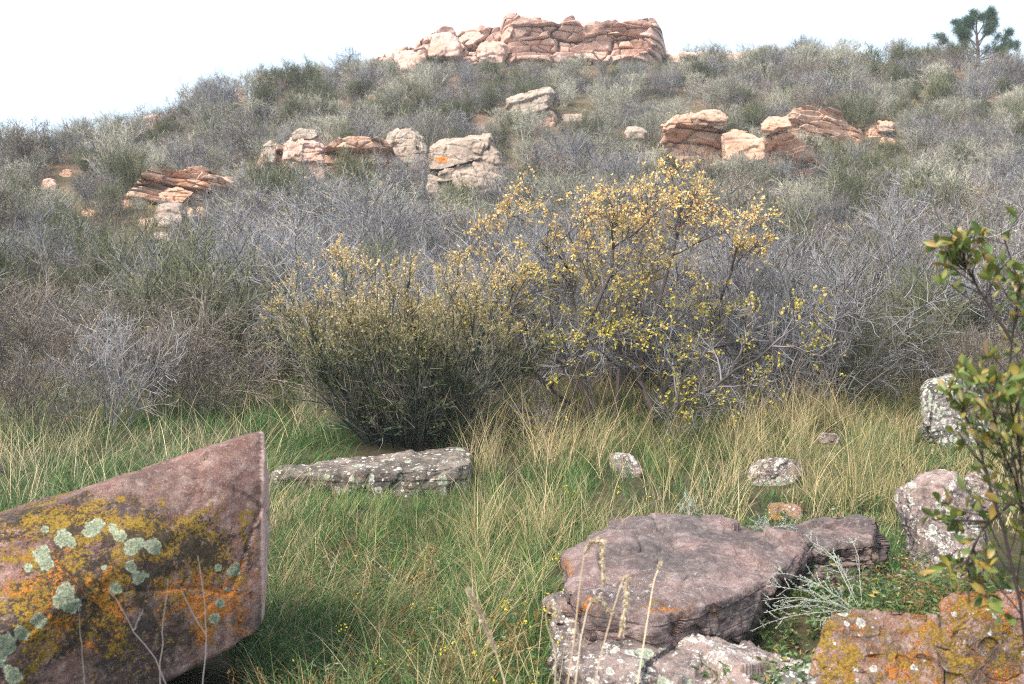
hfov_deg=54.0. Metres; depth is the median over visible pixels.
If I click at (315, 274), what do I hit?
grey shrub
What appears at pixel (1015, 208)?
grey shrub
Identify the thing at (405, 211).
bare shrub
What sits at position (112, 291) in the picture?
sage shrub
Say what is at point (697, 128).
red ledge
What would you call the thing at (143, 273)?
green shrub
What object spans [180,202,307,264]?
grey shrub
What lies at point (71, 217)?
green shrub
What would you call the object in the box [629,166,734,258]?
brown shrub
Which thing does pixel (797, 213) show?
green shrub
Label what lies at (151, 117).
skyline boulder
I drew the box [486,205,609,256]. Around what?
grey shrub
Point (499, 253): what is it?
brown shrub
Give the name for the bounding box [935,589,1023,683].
lichened block
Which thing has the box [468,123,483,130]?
hill stone
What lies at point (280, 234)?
grey shrub
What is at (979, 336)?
brown shrub
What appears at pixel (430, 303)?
brown shrub
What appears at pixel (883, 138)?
hill stone
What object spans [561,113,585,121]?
hill stone
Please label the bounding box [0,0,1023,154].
sky
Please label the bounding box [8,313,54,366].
green shrub
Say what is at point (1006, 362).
brown shrub
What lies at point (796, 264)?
bare shrub
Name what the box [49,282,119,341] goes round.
green shrub
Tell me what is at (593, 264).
bare shrub
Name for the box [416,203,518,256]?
grey shrub
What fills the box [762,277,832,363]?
bare shrub
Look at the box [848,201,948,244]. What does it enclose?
brown shrub
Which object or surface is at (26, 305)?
brown shrub
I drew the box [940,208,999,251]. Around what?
green shrub
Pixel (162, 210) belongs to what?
rock
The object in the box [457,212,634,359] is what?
grey shrub
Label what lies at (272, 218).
brown shrub
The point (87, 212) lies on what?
hill stone
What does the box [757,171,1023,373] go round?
grey shrub
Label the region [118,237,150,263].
green shrub
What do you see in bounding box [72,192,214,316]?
green shrub
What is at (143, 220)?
hill stone
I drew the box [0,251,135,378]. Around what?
brown shrub
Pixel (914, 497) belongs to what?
upright boulder
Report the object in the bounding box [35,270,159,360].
bare shrub
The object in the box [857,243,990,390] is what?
green shrub
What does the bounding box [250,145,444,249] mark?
grey shrub
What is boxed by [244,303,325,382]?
green shrub
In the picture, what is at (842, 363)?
grey shrub
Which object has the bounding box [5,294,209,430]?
grey shrub
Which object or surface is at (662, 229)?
bare shrub
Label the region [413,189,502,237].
sage shrub
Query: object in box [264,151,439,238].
grey shrub
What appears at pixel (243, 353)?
brown shrub
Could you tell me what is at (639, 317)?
brown shrub
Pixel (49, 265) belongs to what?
green shrub
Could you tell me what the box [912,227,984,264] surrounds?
grey shrub
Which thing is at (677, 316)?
bare shrub
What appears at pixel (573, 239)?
bare shrub
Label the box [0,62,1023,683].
hillside ground
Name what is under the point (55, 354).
brown shrub
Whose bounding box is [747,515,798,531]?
silver sage
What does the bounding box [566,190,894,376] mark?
bare shrub
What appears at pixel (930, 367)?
brown shrub
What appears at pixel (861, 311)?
bare shrub
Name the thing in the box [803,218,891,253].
rust shrub
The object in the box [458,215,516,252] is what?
grey shrub
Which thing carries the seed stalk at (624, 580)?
on the hillside ground at (210, 674)
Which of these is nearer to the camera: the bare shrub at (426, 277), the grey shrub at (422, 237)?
the bare shrub at (426, 277)
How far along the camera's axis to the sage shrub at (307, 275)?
17.06 m
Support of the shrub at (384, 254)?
on the hillside ground at (210, 674)
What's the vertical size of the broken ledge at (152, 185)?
4.607 m
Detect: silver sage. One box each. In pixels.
[673,488,705,515]
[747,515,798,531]
[752,530,862,631]
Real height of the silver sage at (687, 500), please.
0.239 m
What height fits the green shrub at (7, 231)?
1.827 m
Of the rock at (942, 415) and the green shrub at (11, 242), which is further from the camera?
the green shrub at (11, 242)
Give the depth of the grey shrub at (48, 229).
25.76 m
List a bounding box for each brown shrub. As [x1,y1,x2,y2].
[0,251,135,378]
[0,270,71,351]
[0,271,74,393]
[0,325,123,438]
[1,317,113,401]
[2,232,132,323]
[22,260,237,392]
[24,283,145,371]
[73,218,119,256]
[81,281,273,420]
[121,258,309,412]
[161,209,230,247]
[188,302,295,383]
[253,209,296,237]
[324,270,503,361]
[382,275,472,372]
[387,241,486,302]
[416,181,553,258]
[467,230,532,279]
[531,298,653,388]
[546,249,729,386]
[606,198,735,255]
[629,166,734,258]
[660,167,778,242]
[662,191,789,255]
[670,212,816,300]
[771,227,888,288]
[775,214,857,271]
[810,211,834,248]
[812,201,924,263]
[812,226,937,276]
[826,228,949,292]
[837,276,984,398]
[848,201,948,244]
[873,163,1023,352]
[925,314,1023,403]
[926,309,1023,385]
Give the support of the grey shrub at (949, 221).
on the hillside ground at (210, 674)
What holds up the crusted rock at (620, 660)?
on the hillside ground at (210, 674)
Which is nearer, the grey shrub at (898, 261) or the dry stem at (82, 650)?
the dry stem at (82, 650)
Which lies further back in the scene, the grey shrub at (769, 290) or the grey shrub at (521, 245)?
the grey shrub at (521, 245)
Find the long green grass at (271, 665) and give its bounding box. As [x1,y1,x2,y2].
[0,425,620,683]
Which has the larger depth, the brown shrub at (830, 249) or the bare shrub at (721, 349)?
the brown shrub at (830, 249)
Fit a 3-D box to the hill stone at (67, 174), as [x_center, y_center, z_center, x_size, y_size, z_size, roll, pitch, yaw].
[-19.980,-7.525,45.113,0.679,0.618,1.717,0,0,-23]
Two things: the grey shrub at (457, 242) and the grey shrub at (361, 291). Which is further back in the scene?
the grey shrub at (457, 242)
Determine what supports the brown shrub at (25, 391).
on the hillside ground at (210, 674)
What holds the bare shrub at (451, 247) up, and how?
on the hillside ground at (210, 674)
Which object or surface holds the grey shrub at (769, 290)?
on the hillside ground at (210, 674)
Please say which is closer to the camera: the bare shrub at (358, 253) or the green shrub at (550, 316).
the green shrub at (550, 316)
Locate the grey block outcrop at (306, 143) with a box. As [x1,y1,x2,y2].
[256,128,400,184]
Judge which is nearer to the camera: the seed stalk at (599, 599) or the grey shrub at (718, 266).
the seed stalk at (599, 599)
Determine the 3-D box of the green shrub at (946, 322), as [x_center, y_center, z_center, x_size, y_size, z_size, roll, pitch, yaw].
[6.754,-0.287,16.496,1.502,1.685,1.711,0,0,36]
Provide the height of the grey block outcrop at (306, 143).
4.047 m
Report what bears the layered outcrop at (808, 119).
on the hillside ground at (210, 674)
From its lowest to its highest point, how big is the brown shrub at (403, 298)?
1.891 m
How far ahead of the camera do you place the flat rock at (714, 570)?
4.92 m
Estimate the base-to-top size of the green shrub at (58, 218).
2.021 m
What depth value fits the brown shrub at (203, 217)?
28.55 m
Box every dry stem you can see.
[79,613,85,683]
[109,592,165,683]
[159,582,167,683]
[180,555,206,683]
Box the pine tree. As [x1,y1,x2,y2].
[931,4,1021,66]
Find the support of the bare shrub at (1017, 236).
on the hillside ground at (210, 674)
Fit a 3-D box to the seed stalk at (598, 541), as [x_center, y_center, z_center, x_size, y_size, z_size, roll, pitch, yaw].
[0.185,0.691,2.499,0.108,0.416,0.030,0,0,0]
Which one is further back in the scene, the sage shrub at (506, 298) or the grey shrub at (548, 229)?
the grey shrub at (548, 229)
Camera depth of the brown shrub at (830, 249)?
20.78 m
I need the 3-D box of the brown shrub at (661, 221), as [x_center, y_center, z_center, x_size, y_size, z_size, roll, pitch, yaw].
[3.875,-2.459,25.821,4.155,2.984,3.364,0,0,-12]
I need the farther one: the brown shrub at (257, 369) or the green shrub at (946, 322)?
the green shrub at (946, 322)
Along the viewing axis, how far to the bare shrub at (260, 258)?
19.99 m
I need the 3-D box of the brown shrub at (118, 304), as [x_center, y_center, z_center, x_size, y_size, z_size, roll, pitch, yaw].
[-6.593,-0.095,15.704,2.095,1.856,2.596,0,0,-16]
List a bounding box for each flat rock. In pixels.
[560,512,814,647]
[757,514,889,587]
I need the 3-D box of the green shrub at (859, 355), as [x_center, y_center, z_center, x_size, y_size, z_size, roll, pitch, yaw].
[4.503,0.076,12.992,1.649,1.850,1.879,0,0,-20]
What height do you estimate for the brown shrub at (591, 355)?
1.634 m
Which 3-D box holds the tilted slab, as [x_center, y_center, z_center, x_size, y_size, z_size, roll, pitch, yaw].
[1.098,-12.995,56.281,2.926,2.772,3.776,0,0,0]
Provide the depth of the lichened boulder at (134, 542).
3.96 m
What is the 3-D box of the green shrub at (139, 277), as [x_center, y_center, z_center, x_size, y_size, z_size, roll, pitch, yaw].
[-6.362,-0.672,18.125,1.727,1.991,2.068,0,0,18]
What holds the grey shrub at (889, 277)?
on the hillside ground at (210, 674)
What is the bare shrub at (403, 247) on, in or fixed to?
on the hillside ground at (210, 674)
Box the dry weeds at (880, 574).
[227,535,997,683]
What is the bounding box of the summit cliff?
[369,13,665,72]
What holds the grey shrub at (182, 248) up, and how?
on the hillside ground at (210, 674)
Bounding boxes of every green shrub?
[0,220,24,258]
[0,221,18,246]
[0,225,47,297]
[0,243,60,351]
[0,269,43,306]
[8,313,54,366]
[17,208,111,279]
[18,204,103,249]
[23,201,91,234]
[24,246,75,301]
[38,261,74,321]
[47,229,139,321]
[49,210,141,298]
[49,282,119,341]
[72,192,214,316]
[72,286,146,366]
[81,245,243,373]
[92,199,311,393]
[107,252,205,325]
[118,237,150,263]
[218,232,341,378]
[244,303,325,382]
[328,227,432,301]
[517,262,585,371]
[577,191,642,248]
[719,186,819,258]
[777,200,817,238]
[782,237,909,330]
[787,277,915,409]
[788,270,894,385]
[818,220,899,275]
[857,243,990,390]
[876,257,980,381]
[916,281,977,365]
[922,270,1023,368]
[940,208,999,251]
[965,221,1023,300]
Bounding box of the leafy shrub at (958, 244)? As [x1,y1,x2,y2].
[919,206,1023,641]
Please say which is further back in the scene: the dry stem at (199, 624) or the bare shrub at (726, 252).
the bare shrub at (726, 252)
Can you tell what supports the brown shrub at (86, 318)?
on the hillside ground at (210, 674)
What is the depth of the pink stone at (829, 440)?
10.92 m
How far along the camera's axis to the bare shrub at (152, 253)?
18.75 m
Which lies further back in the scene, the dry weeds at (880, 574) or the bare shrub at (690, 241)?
the bare shrub at (690, 241)
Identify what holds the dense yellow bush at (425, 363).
on the hillside ground at (210, 674)
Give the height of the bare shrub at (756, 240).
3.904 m
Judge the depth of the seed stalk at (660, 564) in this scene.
2.70 m
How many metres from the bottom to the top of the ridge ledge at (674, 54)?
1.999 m
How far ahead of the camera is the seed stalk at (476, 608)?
2.40 m
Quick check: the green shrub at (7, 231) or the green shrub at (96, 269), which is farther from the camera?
the green shrub at (7, 231)
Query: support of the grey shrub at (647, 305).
on the hillside ground at (210, 674)
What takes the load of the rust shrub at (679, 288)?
on the hillside ground at (210, 674)
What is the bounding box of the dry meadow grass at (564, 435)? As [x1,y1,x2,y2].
[0,333,1023,636]
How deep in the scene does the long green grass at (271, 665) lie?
5.74 m
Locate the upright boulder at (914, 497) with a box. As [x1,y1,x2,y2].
[894,469,990,590]
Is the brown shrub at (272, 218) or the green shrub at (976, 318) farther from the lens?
the brown shrub at (272, 218)
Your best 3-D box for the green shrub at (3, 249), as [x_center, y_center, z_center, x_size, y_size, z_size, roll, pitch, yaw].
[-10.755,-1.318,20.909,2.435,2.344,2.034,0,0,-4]
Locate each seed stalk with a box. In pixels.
[465,586,505,683]
[545,599,560,683]
[567,537,607,683]
[575,594,615,683]
[594,573,631,683]
[637,561,662,683]
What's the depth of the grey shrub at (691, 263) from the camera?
17.68 m
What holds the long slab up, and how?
on the hillside ground at (210, 674)
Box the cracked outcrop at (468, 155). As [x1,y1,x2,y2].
[425,133,505,208]
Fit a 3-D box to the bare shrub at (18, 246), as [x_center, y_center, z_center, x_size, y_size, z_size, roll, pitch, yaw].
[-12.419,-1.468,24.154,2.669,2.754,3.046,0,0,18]
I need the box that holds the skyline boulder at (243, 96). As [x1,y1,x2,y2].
[235,89,246,100]
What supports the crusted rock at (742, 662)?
on the hillside ground at (210, 674)
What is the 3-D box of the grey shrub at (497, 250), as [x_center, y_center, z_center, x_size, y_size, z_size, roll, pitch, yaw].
[-0.098,-0.403,13.152,3.229,2.851,3.468,0,0,-39]
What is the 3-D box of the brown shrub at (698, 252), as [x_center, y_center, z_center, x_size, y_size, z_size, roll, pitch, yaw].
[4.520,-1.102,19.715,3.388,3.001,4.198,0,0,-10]
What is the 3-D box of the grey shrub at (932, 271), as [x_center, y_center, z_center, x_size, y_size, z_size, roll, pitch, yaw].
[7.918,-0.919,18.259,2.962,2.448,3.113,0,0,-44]
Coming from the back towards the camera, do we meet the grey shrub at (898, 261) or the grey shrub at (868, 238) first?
the grey shrub at (868, 238)
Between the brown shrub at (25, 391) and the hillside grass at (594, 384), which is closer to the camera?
the brown shrub at (25, 391)
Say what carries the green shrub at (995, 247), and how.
on the hillside ground at (210, 674)
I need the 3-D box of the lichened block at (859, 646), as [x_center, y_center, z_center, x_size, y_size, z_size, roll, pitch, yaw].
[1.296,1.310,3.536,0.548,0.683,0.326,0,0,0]
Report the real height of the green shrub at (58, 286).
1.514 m
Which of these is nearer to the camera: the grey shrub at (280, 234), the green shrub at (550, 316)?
the green shrub at (550, 316)
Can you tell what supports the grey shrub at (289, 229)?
on the hillside ground at (210, 674)
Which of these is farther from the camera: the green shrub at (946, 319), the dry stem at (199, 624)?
the green shrub at (946, 319)
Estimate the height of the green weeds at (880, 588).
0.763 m
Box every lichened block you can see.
[808,607,944,683]
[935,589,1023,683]
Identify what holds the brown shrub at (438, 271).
on the hillside ground at (210, 674)
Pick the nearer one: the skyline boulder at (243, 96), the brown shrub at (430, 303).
the brown shrub at (430, 303)
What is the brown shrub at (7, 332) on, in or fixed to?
on the hillside ground at (210, 674)
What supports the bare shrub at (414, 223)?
on the hillside ground at (210, 674)
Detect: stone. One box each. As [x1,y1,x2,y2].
[41,178,57,189]
[59,169,74,176]
[81,210,95,216]
[137,217,156,226]
[154,232,171,239]
[187,207,205,215]
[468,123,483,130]
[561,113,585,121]
[609,452,642,477]
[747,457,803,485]
[767,502,804,519]
[816,432,840,442]
[880,137,895,143]
[963,468,1001,519]
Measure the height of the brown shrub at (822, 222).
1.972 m
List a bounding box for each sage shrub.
[91,275,132,306]
[234,251,413,360]
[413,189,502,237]
[415,258,579,384]
[443,259,576,373]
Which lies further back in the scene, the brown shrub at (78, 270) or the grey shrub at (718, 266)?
the brown shrub at (78, 270)
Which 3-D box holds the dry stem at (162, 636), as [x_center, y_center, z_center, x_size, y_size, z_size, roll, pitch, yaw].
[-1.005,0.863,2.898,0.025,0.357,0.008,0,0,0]
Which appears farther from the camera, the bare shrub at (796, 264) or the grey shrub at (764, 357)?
the bare shrub at (796, 264)
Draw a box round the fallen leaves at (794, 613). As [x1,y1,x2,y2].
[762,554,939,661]
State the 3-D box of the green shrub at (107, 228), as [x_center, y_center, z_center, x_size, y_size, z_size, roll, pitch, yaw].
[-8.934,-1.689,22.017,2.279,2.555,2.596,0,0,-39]
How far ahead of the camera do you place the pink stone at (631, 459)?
9.46 m
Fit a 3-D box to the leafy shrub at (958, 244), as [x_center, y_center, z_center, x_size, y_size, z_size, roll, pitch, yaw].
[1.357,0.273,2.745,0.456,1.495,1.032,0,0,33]
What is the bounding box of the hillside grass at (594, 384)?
[4,54,1020,398]
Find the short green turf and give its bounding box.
[240,385,1023,683]
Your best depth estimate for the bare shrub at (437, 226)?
27.46 m
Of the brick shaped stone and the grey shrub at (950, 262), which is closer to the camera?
the brick shaped stone
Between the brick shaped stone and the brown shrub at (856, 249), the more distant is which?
the brown shrub at (856, 249)
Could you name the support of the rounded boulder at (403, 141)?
on the hillside ground at (210, 674)
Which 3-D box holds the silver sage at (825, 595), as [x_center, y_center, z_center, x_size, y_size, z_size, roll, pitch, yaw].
[1.569,1.162,4.999,0.552,0.294,1.361,0,0,38]
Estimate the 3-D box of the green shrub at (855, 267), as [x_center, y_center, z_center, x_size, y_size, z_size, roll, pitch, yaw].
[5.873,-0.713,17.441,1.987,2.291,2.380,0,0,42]
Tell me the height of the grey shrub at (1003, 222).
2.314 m
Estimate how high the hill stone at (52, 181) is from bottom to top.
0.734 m
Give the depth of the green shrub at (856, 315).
14.50 m
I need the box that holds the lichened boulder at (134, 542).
[0,431,269,683]
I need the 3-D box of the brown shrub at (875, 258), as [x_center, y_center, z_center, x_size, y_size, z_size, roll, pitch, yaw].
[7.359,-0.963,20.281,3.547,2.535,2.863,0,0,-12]
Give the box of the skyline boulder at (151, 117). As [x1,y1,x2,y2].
[144,113,161,129]
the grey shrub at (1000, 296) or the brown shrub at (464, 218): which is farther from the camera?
the brown shrub at (464, 218)
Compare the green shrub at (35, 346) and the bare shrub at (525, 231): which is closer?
the green shrub at (35, 346)
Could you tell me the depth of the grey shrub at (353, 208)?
23.45 m
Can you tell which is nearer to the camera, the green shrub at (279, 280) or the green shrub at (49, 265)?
the green shrub at (279, 280)
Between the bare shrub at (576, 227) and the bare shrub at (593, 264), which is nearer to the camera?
the bare shrub at (593, 264)
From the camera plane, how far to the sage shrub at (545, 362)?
14.88 m
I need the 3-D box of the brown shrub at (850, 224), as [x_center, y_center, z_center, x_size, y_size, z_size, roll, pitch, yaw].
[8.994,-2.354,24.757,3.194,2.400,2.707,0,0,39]
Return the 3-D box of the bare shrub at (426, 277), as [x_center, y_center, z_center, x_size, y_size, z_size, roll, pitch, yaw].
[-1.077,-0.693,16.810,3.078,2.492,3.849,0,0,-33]
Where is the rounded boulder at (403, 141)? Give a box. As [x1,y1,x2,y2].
[385,128,428,171]
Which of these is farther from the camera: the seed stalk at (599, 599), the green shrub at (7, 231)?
the green shrub at (7, 231)
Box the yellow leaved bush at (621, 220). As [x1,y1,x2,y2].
[427,150,850,446]
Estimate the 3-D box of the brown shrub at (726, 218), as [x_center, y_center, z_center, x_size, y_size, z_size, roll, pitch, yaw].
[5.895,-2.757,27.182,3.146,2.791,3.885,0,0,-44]
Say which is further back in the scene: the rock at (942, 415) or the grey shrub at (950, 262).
the grey shrub at (950, 262)
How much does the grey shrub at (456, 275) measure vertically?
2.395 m
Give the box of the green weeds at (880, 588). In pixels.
[231,425,1012,683]
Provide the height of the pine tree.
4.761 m
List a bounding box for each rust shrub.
[316,229,424,286]
[632,252,749,358]
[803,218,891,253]
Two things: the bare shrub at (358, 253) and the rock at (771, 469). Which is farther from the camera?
the bare shrub at (358, 253)
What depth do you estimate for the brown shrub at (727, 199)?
28.40 m
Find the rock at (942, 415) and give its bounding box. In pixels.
[919,374,995,445]
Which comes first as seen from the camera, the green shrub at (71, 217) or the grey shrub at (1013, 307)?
the grey shrub at (1013, 307)
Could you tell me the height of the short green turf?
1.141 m
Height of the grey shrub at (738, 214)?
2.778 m
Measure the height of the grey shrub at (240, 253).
3.580 m
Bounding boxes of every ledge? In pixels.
[123,166,232,205]
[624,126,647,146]
[654,109,818,178]
[666,51,741,61]
[864,120,895,136]
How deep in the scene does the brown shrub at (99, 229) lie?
29.38 m
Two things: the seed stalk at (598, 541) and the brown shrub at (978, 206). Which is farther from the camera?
the brown shrub at (978, 206)
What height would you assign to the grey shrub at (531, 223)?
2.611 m
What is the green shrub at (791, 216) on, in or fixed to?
on the hillside ground at (210, 674)
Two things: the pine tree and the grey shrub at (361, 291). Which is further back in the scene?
the pine tree
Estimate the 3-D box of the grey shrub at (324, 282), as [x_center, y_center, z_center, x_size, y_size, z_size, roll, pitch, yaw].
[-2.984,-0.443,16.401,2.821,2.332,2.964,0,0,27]
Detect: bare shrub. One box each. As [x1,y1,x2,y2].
[0,191,126,315]
[0,227,36,275]
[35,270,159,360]
[56,193,315,333]
[197,235,308,314]
[253,228,326,271]
[267,166,508,286]
[271,226,419,304]
[314,277,430,306]
[356,189,438,235]
[360,231,513,312]
[374,232,428,269]
[401,196,475,240]
[427,241,483,278]
[439,202,568,276]
[452,263,580,368]
[515,215,675,363]
[527,221,651,276]
[535,230,607,275]
[552,214,608,240]
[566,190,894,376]
[569,191,694,261]
[611,261,724,377]
[631,210,979,435]
[669,226,717,255]
[671,205,840,294]
[675,298,796,385]
[712,215,882,310]
[719,243,860,321]
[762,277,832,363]
[764,266,910,385]
[997,224,1023,254]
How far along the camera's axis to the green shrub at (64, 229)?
23.87 m
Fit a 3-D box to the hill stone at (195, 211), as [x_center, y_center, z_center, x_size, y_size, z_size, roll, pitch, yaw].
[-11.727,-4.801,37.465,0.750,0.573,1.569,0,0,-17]
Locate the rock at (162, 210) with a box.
[154,203,186,227]
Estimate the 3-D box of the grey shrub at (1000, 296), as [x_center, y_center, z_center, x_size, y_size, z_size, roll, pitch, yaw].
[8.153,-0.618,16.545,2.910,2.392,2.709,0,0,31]
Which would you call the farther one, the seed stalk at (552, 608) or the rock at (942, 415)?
the rock at (942, 415)
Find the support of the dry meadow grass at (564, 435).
on the hillside ground at (210, 674)
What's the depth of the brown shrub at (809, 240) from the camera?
21.61 m
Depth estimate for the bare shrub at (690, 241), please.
25.70 m
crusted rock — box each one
[541,591,673,683]
[644,633,803,683]
[772,663,810,683]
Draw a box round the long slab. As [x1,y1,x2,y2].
[269,447,472,497]
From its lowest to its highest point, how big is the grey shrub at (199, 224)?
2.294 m
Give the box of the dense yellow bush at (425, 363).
[259,232,561,449]
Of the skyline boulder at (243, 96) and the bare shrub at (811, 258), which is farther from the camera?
the skyline boulder at (243, 96)
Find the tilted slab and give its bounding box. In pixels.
[505,87,557,126]
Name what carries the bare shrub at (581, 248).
on the hillside ground at (210, 674)
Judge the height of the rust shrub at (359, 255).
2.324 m
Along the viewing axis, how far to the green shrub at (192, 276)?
13.97 m
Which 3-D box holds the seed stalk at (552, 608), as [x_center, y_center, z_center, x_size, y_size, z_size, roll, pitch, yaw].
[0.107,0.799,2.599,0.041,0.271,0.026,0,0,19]
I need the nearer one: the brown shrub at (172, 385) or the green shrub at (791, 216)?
the brown shrub at (172, 385)
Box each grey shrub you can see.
[1,214,111,259]
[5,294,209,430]
[104,196,355,384]
[127,217,223,282]
[160,211,240,247]
[165,189,488,402]
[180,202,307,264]
[212,185,362,278]
[229,211,338,254]
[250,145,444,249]
[260,254,411,366]
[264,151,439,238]
[266,175,443,275]
[273,246,372,364]
[341,197,661,408]
[349,243,426,291]
[358,211,460,263]
[414,248,494,305]
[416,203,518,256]
[427,231,480,271]
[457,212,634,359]
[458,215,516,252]
[485,195,590,240]
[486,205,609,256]
[492,212,547,241]
[497,226,562,269]
[541,250,699,386]
[553,231,737,386]
[627,235,720,341]
[634,213,841,373]
[641,230,880,406]
[693,187,807,253]
[709,321,797,383]
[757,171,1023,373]
[783,313,912,406]
[819,256,949,318]
[831,217,938,272]
[864,233,1010,310]
[874,188,998,258]
[880,228,985,321]
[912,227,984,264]
[924,200,1023,366]
[926,229,1023,364]
[956,173,1023,240]
[961,201,1023,239]
[978,210,1023,246]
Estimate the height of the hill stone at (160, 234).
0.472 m
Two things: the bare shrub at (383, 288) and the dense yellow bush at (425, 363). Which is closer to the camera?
the dense yellow bush at (425, 363)
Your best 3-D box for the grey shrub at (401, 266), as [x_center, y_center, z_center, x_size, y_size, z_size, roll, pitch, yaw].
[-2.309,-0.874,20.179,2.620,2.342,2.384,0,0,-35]
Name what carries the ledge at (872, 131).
on the hillside ground at (210, 674)
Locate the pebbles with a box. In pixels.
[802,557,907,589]
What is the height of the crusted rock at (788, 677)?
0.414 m
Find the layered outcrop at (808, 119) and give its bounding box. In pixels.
[782,105,862,146]
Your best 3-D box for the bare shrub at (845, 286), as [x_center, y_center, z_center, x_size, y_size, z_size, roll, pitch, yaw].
[4.065,0.167,12.794,3.774,3.894,4.308,0,0,-32]
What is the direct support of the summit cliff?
on the hillside ground at (210, 674)
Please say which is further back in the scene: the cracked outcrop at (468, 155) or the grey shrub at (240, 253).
the cracked outcrop at (468, 155)
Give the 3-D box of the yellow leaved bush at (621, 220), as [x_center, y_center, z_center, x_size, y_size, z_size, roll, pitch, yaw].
[1.354,-0.563,11.789,4.594,3.479,3.324,0,0,0]
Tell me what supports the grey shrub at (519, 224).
on the hillside ground at (210, 674)
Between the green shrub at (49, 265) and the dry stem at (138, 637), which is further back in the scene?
the green shrub at (49, 265)
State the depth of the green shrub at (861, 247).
20.87 m
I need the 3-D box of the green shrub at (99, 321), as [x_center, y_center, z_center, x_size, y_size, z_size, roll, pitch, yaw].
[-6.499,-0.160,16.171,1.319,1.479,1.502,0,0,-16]
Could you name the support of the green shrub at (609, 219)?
on the hillside ground at (210, 674)
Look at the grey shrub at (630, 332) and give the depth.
15.29 m
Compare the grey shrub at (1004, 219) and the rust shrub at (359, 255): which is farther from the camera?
the grey shrub at (1004, 219)
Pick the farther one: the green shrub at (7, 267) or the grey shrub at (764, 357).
the green shrub at (7, 267)
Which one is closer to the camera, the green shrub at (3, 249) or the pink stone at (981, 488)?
the pink stone at (981, 488)
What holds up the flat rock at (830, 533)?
on the hillside ground at (210, 674)
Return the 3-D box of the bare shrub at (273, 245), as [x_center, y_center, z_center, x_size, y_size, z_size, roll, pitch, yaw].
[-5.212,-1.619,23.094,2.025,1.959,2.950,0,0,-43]

